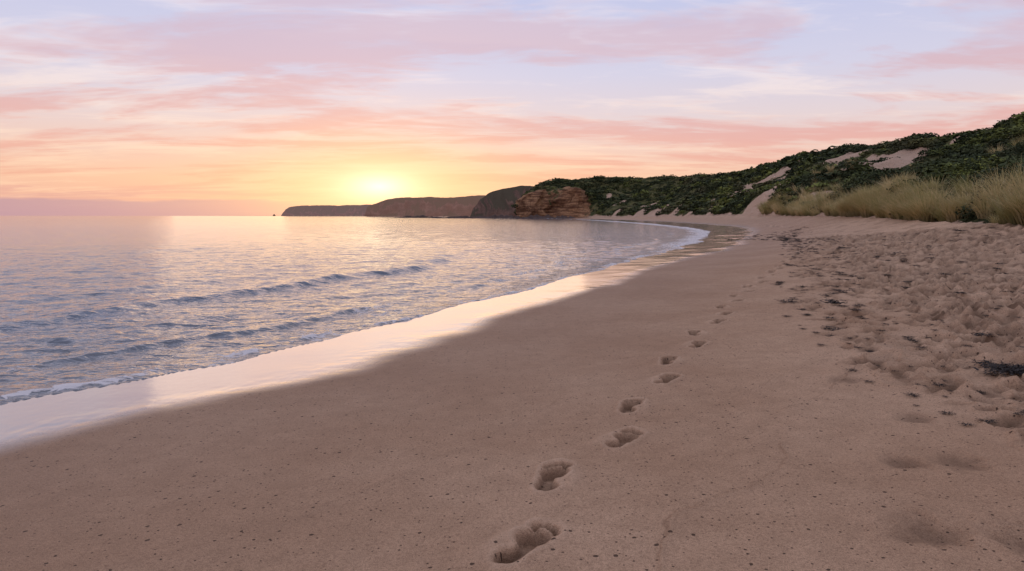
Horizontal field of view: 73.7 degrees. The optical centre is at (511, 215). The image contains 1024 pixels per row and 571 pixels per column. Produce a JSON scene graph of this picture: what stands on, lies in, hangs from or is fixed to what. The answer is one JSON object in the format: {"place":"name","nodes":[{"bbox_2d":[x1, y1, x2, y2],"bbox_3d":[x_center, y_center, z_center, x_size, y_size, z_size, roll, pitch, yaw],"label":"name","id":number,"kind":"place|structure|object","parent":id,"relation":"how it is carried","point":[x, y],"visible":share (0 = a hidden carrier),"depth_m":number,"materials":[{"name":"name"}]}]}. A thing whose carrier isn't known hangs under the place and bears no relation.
{"place":"outdoors","nodes":[
{"label":"outdoors","id":0,"kind":"place"},
{"bbox_2d":[281,205,369,215],"bbox_3d":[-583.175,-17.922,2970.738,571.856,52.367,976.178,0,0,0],"label":"headland","id":1,"kind":"structure","parent":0,"point":[333,210],"depth_m":2521.96,"materials":[{"name":"brown stone"}]},
{"bbox_2d":[0,216,709,404],"bbox_3d":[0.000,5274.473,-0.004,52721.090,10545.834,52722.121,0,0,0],"label":"sea water","id":2,"kind":"structure","parent":0,"point":[87,302],"depth_m":18.73,"materials":[{"name":"blue liquid"}]},
{"bbox_2d":[364,195,485,215],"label":"headland","id":3,"kind":"structure","parent":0,"point":[438,206],"depth_m":1412.11,"materials":[{"name":"brown stone"}]},
{"bbox_2d":[470,186,533,216],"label":"headland","id":4,"kind":"structure","parent":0,"point":[499,202],"depth_m":714.18,"materials":[{"name":"brown stone"}]},
{"bbox_2d":[0,216,1023,570],"bbox_3d":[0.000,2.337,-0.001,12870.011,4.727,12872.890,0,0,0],"label":"sand beach","id":5,"kind":"structure","parent":0,"point":[704,404],"depth_m":4.84,"materials":[{"name":"beige sand"}]},
{"bbox_2d":[273,214,574,218],"bbox_3d":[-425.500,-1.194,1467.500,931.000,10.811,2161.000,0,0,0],"label":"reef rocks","id":6,"kind":"object","parent":5,"relation":"on","point":[511,216],"visible":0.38,"depth_m":427.18,"materials":[{"name":"brown stone"}]},
{"bbox_2d":[714,227,1023,425],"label":"seaweed wrack","id":7,"kind":"object","parent":5,"relation":"on","point":[832,301],"visible":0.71,"depth_m":11.12,"materials":[{"name":"black plant"}]},
{"bbox_2d":[969,359,1023,376],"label":"seaweed clump","id":8,"kind":"object","parent":5,"relation":"on","point":[1012,369],"visible":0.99,"depth_m":5.64,"materials":[{"name":"black plant"}]},
{"bbox_2d":[0,0,1023,215],"label":"sky","id":9,"kind":"structure","parent":0,"point":[108,107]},
{"bbox_2d":[515,125,1023,224],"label":"coastal hill","id":10,"kind":"structure","parent":0,"point":[568,201],"depth_m":378.90,"materials":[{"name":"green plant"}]},
{"bbox_2d":[511,112,1023,223],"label":"coastal scrub","id":11,"kind":"object","parent":10,"relation":"on","point":[960,153],"visible":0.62,"depth_m":110.21,"materials":[{"name":"green plant"}]},
{"bbox_2d":[754,132,1023,225],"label":"marram grass","id":12,"kind":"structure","parent":10,"relation":"on","point":[917,203],"depth_m":34.55,"materials":[{"name":"beige plant"}]}
]}

